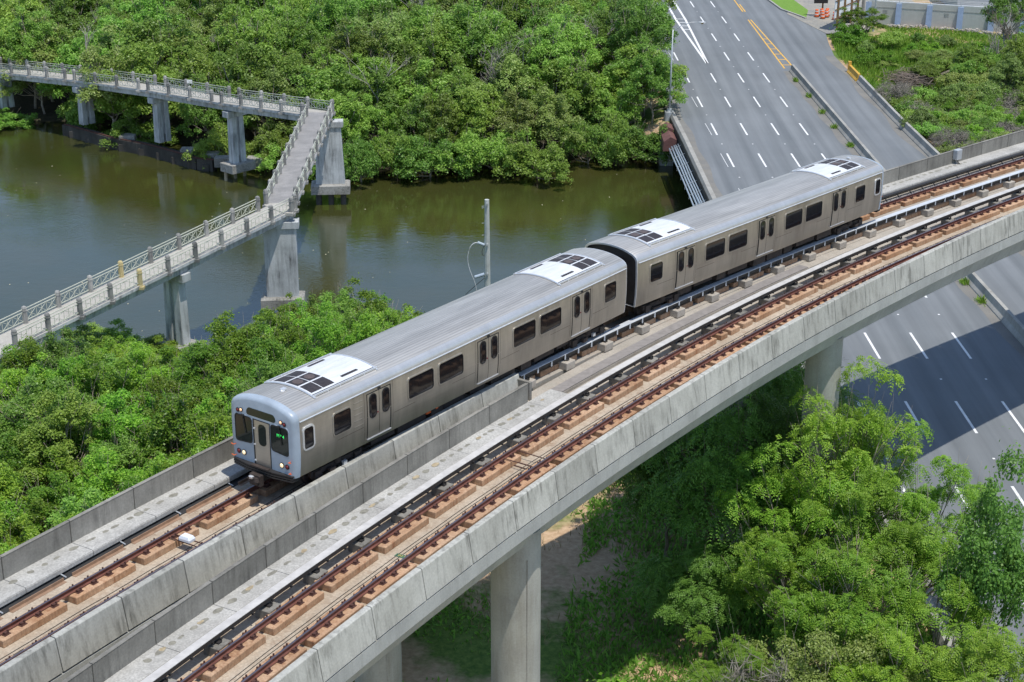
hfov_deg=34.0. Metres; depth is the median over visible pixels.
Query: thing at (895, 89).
twiggy shrub
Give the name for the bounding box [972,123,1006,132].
leafy shrub
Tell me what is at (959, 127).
leafy shrub
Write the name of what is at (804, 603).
acacia tree
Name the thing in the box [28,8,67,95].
mangrove tree
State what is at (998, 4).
vine tree
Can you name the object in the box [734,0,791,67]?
yellow markings
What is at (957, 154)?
wayside box
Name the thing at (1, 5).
mangrove tree
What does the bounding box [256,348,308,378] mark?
bank tree
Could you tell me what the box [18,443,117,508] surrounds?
bank tree
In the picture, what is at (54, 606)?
railway track
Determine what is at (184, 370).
bank tree
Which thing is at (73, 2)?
mangrove tree
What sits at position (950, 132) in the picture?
leafy shrub
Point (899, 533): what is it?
acacia tree
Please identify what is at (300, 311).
bank tree
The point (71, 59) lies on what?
mangrove tree
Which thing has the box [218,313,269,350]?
bank tree
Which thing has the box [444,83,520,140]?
mangrove tree
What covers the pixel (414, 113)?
mangrove tree
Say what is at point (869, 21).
lot bush
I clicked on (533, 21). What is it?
mangrove tree
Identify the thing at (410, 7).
mangrove tree
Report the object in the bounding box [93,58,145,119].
mangrove tree
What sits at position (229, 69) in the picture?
mangrove tree
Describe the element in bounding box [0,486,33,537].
bank tree
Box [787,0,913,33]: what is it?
gravel lot
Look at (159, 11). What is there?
mangrove tree
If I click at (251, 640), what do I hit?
railway track
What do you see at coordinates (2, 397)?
bank tree
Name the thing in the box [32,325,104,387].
bank tree
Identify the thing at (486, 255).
utility pole
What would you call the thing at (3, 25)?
mangrove tree
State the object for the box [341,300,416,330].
bank tree
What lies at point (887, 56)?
leafy shrub
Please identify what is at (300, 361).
bank tree
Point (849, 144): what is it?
weed tuft
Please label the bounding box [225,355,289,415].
bank tree
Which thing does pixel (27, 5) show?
mangrove tree
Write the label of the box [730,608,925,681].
leaved bush
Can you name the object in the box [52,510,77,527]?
bank tree
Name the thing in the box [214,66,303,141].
mangrove tree
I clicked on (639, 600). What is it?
weeds
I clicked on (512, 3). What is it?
mangrove tree
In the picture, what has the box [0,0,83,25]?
mangrove tree
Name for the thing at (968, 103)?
leafy shrub
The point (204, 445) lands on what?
bank tree
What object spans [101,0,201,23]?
mangrove tree
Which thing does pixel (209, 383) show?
bank tree
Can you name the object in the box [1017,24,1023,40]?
vine tree
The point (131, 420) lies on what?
bank tree
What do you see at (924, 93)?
leafy shrub
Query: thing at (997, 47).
bare tree
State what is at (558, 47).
mangrove tree
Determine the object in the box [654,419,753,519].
understory tree
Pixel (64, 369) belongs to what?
bank tree
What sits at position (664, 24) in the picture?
mangrove tree
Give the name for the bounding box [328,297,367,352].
bank tree
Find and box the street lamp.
[664,21,705,120]
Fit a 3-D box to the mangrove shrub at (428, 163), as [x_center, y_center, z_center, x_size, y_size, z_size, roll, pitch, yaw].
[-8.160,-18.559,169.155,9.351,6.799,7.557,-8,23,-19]
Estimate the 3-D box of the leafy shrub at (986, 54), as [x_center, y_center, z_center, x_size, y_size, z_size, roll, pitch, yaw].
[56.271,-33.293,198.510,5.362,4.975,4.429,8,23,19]
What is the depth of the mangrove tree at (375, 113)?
170.94 m
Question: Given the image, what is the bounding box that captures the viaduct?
[0,129,1023,681]
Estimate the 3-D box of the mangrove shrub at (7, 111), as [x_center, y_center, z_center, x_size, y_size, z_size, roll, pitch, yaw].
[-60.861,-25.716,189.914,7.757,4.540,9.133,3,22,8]
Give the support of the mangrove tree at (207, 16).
on the ground at (458, 658)
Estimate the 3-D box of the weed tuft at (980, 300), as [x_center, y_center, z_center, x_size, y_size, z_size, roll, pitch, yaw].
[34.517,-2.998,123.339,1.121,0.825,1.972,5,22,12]
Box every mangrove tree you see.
[0,0,21,22]
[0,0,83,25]
[0,4,60,108]
[0,15,20,66]
[0,39,71,113]
[3,0,49,22]
[5,13,74,101]
[19,0,96,24]
[22,0,99,38]
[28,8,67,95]
[35,45,82,99]
[48,18,105,66]
[51,15,134,93]
[70,0,131,37]
[75,22,147,122]
[79,0,130,16]
[85,0,132,11]
[86,0,134,27]
[86,29,194,119]
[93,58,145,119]
[95,34,165,66]
[97,0,145,28]
[97,0,184,60]
[99,11,214,97]
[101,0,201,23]
[115,16,131,43]
[146,5,203,64]
[159,41,239,130]
[161,14,192,60]
[163,0,212,37]
[168,71,207,130]
[170,0,225,25]
[175,79,252,136]
[183,0,260,27]
[183,40,297,114]
[191,3,238,52]
[194,0,251,47]
[202,3,294,63]
[203,26,238,57]
[205,50,222,70]
[210,38,265,82]
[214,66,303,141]
[219,76,291,139]
[224,0,301,22]
[229,0,297,40]
[235,0,293,32]
[235,48,313,133]
[237,20,286,67]
[256,17,329,72]
[259,48,330,94]
[270,5,334,58]
[272,0,336,55]
[285,90,322,135]
[287,57,381,128]
[295,0,359,10]
[295,89,374,142]
[302,16,394,92]
[303,0,370,52]
[308,45,358,94]
[312,23,361,66]
[323,67,406,137]
[337,0,415,67]
[340,0,416,24]
[341,53,401,133]
[342,93,404,150]
[355,1,405,28]
[366,45,417,76]
[370,57,460,127]
[381,93,446,145]
[386,2,451,71]
[388,18,484,83]
[389,0,445,34]
[392,41,444,109]
[393,0,451,21]
[401,90,464,149]
[403,0,442,26]
[412,12,461,64]
[420,64,514,138]
[423,0,489,15]
[427,0,502,76]
[433,0,518,77]
[441,53,482,118]
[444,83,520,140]
[459,0,542,29]
[463,53,542,131]
[477,18,516,99]
[480,34,548,134]
[481,0,552,86]
[483,87,548,150]
[497,27,566,83]
[505,17,539,45]
[507,19,592,91]
[513,7,582,68]
[518,0,590,45]
[518,86,585,151]
[524,2,607,93]
[524,58,601,118]
[530,0,586,25]
[554,0,592,13]
[565,83,615,139]
[570,50,640,116]
[572,16,615,73]
[574,0,600,71]
[579,86,648,132]
[582,0,614,5]
[582,0,629,60]
[583,0,595,66]
[585,53,617,102]
[587,0,606,9]
[590,0,650,59]
[591,0,624,19]
[599,0,678,103]
[602,33,683,117]
[611,42,688,116]
[613,0,679,92]
[615,52,688,123]
[617,0,678,12]
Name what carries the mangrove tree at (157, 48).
on the ground at (458, 658)
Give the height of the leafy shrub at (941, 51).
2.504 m
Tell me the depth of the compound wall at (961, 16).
223.86 m
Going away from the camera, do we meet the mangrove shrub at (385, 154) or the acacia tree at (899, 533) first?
the acacia tree at (899, 533)
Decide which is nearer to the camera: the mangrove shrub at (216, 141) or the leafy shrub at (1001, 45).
the mangrove shrub at (216, 141)
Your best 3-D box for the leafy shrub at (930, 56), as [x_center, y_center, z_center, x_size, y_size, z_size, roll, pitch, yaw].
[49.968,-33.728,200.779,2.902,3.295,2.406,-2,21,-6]
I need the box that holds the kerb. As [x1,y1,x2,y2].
[768,0,806,18]
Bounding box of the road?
[645,0,1023,681]
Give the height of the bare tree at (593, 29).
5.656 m
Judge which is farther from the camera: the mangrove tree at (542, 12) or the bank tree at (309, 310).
the mangrove tree at (542, 12)
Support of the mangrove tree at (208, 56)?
on the ground at (458, 658)
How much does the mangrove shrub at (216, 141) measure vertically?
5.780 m
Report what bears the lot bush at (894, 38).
on the ground at (458, 658)
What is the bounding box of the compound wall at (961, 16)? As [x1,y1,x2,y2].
[865,0,1023,32]
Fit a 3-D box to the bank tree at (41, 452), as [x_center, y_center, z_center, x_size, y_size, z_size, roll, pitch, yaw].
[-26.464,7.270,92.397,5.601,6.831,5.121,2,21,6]
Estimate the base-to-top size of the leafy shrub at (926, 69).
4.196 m
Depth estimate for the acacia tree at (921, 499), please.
78.46 m
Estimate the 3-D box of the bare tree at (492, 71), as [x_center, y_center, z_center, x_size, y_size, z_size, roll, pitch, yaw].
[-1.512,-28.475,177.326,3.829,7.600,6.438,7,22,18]
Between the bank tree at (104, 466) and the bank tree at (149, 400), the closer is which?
the bank tree at (104, 466)
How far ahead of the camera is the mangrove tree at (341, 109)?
170.06 m
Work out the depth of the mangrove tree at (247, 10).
197.31 m
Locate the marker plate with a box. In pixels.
[394,553,405,557]
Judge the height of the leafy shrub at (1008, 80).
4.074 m
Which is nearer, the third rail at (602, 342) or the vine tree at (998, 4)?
the third rail at (602, 342)
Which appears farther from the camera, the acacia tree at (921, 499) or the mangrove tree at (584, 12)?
the mangrove tree at (584, 12)
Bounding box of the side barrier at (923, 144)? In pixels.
[847,61,939,156]
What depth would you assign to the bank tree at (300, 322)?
108.00 m
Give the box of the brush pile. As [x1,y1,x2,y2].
[877,67,941,89]
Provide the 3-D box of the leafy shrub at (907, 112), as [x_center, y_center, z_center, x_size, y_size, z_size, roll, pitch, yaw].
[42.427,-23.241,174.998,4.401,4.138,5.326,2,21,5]
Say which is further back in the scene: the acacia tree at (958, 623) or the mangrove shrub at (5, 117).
the mangrove shrub at (5, 117)
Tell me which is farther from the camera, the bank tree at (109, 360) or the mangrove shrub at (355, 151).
the mangrove shrub at (355, 151)
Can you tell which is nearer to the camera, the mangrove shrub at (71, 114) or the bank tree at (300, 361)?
the bank tree at (300, 361)
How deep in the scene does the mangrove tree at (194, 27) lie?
189.54 m
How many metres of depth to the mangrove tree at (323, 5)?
200.14 m
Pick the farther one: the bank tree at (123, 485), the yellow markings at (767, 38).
the yellow markings at (767, 38)
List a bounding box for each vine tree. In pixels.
[980,0,1023,44]
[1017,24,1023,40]
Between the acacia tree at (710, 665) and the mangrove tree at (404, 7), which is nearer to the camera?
the acacia tree at (710, 665)
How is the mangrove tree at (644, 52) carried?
on the ground at (458, 658)
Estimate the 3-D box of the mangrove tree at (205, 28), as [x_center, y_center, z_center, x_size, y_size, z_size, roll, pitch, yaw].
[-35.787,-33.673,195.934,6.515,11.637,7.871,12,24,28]
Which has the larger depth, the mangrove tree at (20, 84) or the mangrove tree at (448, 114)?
the mangrove tree at (20, 84)
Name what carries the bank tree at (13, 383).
on the ground at (458, 658)
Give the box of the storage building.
[940,0,1015,6]
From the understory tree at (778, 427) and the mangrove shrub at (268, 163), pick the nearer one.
the understory tree at (778, 427)
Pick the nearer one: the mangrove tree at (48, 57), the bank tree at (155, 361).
the bank tree at (155, 361)
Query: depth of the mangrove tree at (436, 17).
187.92 m
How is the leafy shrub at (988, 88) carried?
on the ground at (458, 658)
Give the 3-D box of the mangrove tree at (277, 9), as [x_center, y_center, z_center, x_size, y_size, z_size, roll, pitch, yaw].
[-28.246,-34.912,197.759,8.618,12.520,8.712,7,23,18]
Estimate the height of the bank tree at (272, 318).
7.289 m
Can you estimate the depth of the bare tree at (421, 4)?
198.76 m
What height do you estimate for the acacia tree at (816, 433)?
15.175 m
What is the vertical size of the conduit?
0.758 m
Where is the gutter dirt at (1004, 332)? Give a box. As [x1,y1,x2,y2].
[783,71,1023,357]
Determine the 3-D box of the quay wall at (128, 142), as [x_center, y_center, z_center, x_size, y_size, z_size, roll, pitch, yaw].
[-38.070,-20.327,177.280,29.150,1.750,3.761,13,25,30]
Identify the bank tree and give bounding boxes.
[0,332,72,375]
[0,336,70,419]
[0,345,59,419]
[0,369,45,408]
[0,372,95,463]
[0,384,26,420]
[0,389,42,495]
[0,390,13,405]
[0,413,84,491]
[0,436,36,502]
[0,460,28,516]
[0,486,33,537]
[0,498,61,546]
[0,508,41,554]
[0,538,14,553]
[10,376,114,485]
[15,471,79,540]
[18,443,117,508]
[22,338,75,367]
[23,344,96,420]
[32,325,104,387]
[44,485,109,529]
[51,446,147,506]
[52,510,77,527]
[54,336,145,439]
[58,319,147,344]
[64,321,144,354]
[66,388,181,467]
[73,332,126,379]
[76,429,149,501]
[82,318,143,346]
[84,473,147,509]
[87,409,144,492]
[89,351,147,381]
[95,346,114,357]
[100,340,161,363]
[105,338,171,447]
[116,449,184,484]
[117,344,173,374]
[118,387,181,449]
[124,451,177,487]
[127,384,227,471]
[138,368,199,462]
[140,339,239,403]
[142,333,181,356]
[147,368,204,390]
[156,343,200,383]
[173,406,231,452]
[176,397,232,461]
[181,358,254,432]
[183,376,238,449]
[190,308,293,393]
[190,422,231,455]
[201,323,258,379]
[216,363,274,409]
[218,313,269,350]
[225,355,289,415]
[228,322,307,393]
[229,307,304,340]
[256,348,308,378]
[262,296,311,357]
[264,311,324,357]
[268,292,319,342]
[269,297,323,334]
[290,300,363,362]
[292,351,325,368]
[293,358,303,365]
[294,327,354,361]
[299,300,347,337]
[304,290,339,316]
[312,288,360,320]
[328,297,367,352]
[331,301,354,326]
[335,272,424,321]
[338,305,397,348]
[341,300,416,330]
[347,289,402,314]
[365,297,400,338]
[376,304,407,330]
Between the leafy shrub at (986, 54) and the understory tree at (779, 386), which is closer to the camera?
the understory tree at (779, 386)
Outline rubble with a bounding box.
[886,24,1014,34]
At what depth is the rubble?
222.32 m
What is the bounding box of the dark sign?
[814,0,827,7]
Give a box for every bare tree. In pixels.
[80,21,95,66]
[335,48,411,102]
[400,0,423,11]
[479,39,520,83]
[507,25,555,62]
[563,53,585,89]
[583,11,616,58]
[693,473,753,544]
[983,0,1023,54]
[987,3,1020,52]
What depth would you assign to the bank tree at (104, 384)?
96.17 m
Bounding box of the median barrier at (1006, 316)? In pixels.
[789,64,1023,346]
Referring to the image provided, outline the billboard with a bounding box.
[834,0,859,27]
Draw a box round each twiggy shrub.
[873,72,912,99]
[889,83,918,99]
[898,92,934,110]
[927,117,972,147]
[938,131,971,143]
[947,138,980,147]
[980,121,1023,134]
[992,95,1022,114]
[995,87,1022,107]
[996,120,1022,131]
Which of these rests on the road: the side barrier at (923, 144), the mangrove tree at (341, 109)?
the side barrier at (923, 144)
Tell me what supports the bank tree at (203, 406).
on the ground at (458, 658)
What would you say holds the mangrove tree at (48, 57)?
on the ground at (458, 658)
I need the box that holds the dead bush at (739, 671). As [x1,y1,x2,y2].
[685,605,800,681]
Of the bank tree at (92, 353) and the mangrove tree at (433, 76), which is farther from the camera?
the mangrove tree at (433, 76)
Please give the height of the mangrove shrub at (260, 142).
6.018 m
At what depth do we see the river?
155.33 m
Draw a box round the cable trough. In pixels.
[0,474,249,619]
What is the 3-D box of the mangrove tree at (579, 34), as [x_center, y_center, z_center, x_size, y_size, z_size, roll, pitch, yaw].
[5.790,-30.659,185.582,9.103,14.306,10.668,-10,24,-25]
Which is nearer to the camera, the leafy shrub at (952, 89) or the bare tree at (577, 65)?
the bare tree at (577, 65)
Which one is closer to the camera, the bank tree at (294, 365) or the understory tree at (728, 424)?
the understory tree at (728, 424)
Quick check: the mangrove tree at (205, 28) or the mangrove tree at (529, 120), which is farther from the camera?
the mangrove tree at (205, 28)
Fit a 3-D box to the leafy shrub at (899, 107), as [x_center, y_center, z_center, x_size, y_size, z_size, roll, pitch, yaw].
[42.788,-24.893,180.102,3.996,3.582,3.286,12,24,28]
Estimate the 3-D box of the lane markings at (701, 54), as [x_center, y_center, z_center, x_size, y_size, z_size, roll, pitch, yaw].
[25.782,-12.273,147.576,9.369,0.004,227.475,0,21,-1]
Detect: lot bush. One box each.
[832,0,889,31]
[833,19,872,45]
[877,26,908,47]
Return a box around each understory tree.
[593,418,721,559]
[619,540,758,642]
[630,394,817,603]
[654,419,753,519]
[682,385,829,560]
[703,363,803,509]
[748,360,872,458]
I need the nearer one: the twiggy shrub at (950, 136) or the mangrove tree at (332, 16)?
the twiggy shrub at (950, 136)
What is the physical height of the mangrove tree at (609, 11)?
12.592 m
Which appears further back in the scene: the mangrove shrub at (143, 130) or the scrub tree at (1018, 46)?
the scrub tree at (1018, 46)
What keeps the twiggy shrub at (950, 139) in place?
on the ground at (458, 658)
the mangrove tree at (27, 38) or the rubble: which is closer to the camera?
the mangrove tree at (27, 38)
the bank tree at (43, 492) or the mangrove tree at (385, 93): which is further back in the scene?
the mangrove tree at (385, 93)
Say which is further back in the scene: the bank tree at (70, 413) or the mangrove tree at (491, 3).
the mangrove tree at (491, 3)
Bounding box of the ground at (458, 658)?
[0,0,1005,681]
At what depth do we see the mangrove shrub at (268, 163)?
169.82 m
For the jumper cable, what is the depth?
61.46 m
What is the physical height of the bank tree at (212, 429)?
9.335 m
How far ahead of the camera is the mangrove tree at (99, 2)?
204.41 m
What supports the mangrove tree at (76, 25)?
on the ground at (458, 658)
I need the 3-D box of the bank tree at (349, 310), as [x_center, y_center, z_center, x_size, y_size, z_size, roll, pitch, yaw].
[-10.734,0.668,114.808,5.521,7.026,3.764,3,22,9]
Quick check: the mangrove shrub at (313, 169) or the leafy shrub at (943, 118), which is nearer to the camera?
the mangrove shrub at (313, 169)
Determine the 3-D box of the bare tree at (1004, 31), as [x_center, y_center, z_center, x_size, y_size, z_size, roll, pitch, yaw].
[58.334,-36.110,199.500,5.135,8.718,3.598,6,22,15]
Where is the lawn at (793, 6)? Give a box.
[771,0,807,16]
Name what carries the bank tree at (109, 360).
on the ground at (458, 658)
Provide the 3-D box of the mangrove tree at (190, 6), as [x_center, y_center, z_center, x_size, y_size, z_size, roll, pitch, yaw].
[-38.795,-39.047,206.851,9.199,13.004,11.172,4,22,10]
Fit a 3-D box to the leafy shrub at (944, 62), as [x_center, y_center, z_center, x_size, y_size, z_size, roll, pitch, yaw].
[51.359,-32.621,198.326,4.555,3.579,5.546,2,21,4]
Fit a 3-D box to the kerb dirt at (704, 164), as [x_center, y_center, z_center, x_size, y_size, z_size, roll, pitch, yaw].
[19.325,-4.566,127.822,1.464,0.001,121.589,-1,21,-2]
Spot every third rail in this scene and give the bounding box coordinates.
[140,184,1023,681]
[518,169,1023,387]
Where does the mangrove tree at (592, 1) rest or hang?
on the ground at (458, 658)
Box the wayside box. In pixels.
[953,148,961,163]
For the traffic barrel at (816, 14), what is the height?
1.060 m
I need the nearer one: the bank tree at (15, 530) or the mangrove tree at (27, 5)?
the bank tree at (15, 530)
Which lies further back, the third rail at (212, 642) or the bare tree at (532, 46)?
the bare tree at (532, 46)
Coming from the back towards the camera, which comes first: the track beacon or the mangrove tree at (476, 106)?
the mangrove tree at (476, 106)
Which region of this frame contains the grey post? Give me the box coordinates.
[868,0,876,31]
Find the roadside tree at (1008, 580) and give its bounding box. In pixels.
[919,426,1023,668]
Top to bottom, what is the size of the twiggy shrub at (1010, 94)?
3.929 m
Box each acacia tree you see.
[684,624,812,681]
[710,434,897,637]
[722,499,867,662]
[753,538,930,675]
[760,355,923,615]
[795,466,954,656]
[812,357,924,586]
[823,609,967,681]
[851,530,1017,681]
[866,419,998,624]
[914,612,1023,681]
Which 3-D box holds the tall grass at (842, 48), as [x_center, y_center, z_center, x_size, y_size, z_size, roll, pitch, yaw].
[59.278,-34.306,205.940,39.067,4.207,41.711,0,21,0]
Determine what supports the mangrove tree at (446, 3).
on the ground at (458, 658)
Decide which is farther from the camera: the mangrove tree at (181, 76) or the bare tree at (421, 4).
the bare tree at (421, 4)
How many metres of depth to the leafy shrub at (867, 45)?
206.91 m
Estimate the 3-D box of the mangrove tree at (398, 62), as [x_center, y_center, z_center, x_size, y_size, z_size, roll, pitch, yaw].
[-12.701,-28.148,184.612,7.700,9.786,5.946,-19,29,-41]
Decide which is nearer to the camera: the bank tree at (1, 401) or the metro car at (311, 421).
the metro car at (311, 421)
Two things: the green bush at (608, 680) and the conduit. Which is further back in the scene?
the conduit
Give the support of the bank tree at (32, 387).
on the ground at (458, 658)
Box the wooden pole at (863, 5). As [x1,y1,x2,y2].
[861,0,864,17]
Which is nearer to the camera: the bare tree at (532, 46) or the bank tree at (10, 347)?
the bank tree at (10, 347)
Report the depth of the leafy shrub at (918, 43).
209.55 m
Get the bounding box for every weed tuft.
[829,122,838,128]
[845,141,853,147]
[959,277,969,285]
[973,295,985,305]
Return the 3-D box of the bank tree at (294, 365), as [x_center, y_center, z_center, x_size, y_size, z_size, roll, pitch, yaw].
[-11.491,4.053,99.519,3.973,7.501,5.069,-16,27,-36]
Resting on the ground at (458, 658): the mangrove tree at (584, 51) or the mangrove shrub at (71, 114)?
the mangrove tree at (584, 51)
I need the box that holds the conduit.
[881,151,1023,201]
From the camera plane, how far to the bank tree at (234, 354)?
104.51 m
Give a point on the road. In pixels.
(985, 382)
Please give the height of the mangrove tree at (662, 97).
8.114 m
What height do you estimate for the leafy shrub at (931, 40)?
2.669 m
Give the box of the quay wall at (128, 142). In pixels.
[62,123,262,171]
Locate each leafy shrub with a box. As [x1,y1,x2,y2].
[847,47,884,64]
[856,34,875,49]
[857,39,874,53]
[860,60,881,67]
[876,60,899,67]
[880,50,898,62]
[886,91,927,108]
[893,99,924,112]
[899,103,936,122]
[899,106,940,126]
[901,43,918,54]
[902,49,928,58]
[904,81,937,100]
[909,32,926,41]
[910,59,941,78]
[911,115,943,138]
[912,107,950,125]
[915,40,928,49]
[916,60,938,64]
[917,51,940,61]
[919,41,945,50]
[921,92,956,107]
[923,35,939,45]
[923,127,945,143]
[924,105,941,110]
[929,49,953,59]
[930,96,956,111]
[933,56,957,71]
[934,34,957,45]
[934,68,973,86]
[934,137,966,153]
[936,75,973,102]
[936,109,956,125]
[937,124,960,142]
[942,126,977,147]
[943,124,967,132]
[945,99,978,112]
[946,106,981,122]
[949,56,988,74]
[951,95,978,109]
[952,117,979,126]
[953,90,987,101]
[955,125,983,142]
[956,71,974,91]
[965,121,1008,135]
[968,111,1000,129]
[969,41,993,53]
[970,42,998,61]
[970,71,989,85]
[970,79,1005,98]
[972,59,995,73]
[972,101,994,113]
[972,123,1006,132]
[976,71,1003,85]
[977,103,1017,123]
[981,39,1007,52]
[981,100,1010,116]
[982,91,1010,106]
[984,130,1003,139]
[988,57,1021,73]
[991,51,1015,63]
[997,129,1011,135]
[1001,87,1015,103]
[1003,72,1023,91]
[1003,106,1017,114]
[1003,110,1023,131]
[1010,106,1023,112]
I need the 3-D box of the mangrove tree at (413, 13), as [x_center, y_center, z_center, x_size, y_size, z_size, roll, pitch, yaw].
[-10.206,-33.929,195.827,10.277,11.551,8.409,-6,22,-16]
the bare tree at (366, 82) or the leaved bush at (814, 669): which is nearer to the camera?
the leaved bush at (814, 669)
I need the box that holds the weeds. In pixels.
[403,396,942,681]
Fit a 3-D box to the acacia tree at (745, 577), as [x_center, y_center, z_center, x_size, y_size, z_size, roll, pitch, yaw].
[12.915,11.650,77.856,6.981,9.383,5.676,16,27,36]
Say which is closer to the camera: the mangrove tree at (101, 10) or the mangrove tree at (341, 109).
the mangrove tree at (341, 109)
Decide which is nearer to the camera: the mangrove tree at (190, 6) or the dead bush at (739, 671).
the dead bush at (739, 671)
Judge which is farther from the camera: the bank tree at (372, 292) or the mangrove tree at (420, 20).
the mangrove tree at (420, 20)
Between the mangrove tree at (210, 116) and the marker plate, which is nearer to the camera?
the marker plate
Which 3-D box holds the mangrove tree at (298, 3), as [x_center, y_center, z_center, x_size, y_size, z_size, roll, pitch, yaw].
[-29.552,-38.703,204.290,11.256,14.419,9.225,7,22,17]
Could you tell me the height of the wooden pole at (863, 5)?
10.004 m
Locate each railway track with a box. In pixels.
[0,158,1023,666]
[177,194,1023,681]
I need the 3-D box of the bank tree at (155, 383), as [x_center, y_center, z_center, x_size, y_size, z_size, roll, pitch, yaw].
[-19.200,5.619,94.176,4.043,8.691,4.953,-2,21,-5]
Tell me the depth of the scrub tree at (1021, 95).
183.98 m
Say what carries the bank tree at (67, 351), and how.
on the ground at (458, 658)
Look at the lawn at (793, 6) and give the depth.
237.84 m
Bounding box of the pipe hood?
[658,122,676,165]
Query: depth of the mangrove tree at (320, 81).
174.41 m
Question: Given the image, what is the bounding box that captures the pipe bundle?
[669,144,704,205]
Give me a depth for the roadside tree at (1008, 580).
71.24 m
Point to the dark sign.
(821, 1)
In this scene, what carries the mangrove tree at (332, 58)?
on the ground at (458, 658)
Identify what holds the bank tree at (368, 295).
on the ground at (458, 658)
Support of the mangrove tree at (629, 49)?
on the ground at (458, 658)
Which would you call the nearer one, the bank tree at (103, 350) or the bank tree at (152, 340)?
the bank tree at (103, 350)
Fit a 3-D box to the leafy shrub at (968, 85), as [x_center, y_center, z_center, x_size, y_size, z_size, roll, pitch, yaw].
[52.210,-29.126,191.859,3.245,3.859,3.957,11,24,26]
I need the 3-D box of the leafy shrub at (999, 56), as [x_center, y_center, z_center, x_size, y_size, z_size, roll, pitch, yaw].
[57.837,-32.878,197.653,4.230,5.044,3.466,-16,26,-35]
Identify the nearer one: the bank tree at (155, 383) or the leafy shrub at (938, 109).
the bank tree at (155, 383)
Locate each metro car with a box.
[231,248,626,486]
[585,155,883,314]
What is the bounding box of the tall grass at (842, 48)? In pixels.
[829,24,1023,107]
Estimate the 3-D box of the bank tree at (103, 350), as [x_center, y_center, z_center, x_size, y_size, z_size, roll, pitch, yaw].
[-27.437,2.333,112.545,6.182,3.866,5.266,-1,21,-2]
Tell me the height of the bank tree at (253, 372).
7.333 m
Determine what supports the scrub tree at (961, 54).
on the ground at (458, 658)
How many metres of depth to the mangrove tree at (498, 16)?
185.42 m
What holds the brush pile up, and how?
on the ground at (458, 658)
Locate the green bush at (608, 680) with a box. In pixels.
[583,665,702,681]
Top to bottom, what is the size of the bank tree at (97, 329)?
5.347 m
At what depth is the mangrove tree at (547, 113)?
171.51 m
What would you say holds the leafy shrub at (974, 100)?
on the ground at (458, 658)
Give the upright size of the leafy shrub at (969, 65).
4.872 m
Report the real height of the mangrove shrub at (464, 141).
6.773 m
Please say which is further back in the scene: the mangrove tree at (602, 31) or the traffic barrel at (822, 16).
the traffic barrel at (822, 16)
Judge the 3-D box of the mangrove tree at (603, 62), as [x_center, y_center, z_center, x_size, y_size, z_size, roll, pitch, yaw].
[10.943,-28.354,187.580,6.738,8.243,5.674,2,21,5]
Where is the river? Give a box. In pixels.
[0,121,699,365]
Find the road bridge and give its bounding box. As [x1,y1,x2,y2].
[663,100,966,671]
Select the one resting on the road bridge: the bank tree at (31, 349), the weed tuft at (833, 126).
the weed tuft at (833, 126)
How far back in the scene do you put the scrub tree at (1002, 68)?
189.83 m
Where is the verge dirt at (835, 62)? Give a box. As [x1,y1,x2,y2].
[825,56,1023,256]
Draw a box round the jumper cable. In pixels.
[504,450,544,468]
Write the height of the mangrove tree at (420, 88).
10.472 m
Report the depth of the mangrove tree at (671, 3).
204.29 m
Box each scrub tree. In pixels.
[951,39,995,65]
[986,51,1023,88]
[996,33,1023,74]
[1010,87,1023,106]
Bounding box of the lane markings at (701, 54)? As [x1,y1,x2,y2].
[666,1,1023,620]
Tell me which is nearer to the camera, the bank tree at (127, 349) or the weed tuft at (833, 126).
the bank tree at (127, 349)
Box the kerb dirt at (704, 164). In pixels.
[671,99,972,671]
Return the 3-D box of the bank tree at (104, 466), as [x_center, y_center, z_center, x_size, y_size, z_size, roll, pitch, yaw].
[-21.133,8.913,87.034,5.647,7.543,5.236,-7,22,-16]
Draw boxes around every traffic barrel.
[814,9,818,16]
[820,11,824,18]
[825,9,828,17]
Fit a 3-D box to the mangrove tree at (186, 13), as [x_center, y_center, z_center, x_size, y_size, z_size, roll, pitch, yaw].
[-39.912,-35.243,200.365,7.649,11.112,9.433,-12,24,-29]
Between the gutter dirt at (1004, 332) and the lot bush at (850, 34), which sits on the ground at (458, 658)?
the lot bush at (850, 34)
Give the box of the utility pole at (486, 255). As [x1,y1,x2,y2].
[465,199,489,294]
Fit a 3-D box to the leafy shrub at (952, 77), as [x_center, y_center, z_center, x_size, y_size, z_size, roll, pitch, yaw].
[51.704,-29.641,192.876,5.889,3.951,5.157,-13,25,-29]
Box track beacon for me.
[168,533,200,546]
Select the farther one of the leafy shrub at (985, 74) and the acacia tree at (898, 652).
the leafy shrub at (985, 74)
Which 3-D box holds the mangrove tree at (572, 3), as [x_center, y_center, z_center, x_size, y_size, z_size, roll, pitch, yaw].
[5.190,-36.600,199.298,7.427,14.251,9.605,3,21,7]
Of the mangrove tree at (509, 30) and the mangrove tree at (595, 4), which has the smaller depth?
the mangrove tree at (509, 30)
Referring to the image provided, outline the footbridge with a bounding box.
[0,57,350,362]
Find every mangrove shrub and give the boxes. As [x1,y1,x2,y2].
[0,107,40,129]
[0,108,10,113]
[55,92,111,130]
[99,115,179,149]
[181,122,255,168]
[245,121,288,166]
[253,142,285,174]
[309,159,358,179]
[342,136,389,185]
[371,130,424,175]
[388,126,479,181]
[431,123,500,174]
[462,124,537,172]
[492,136,572,184]
[556,113,622,167]
[588,106,646,162]
[611,119,683,165]

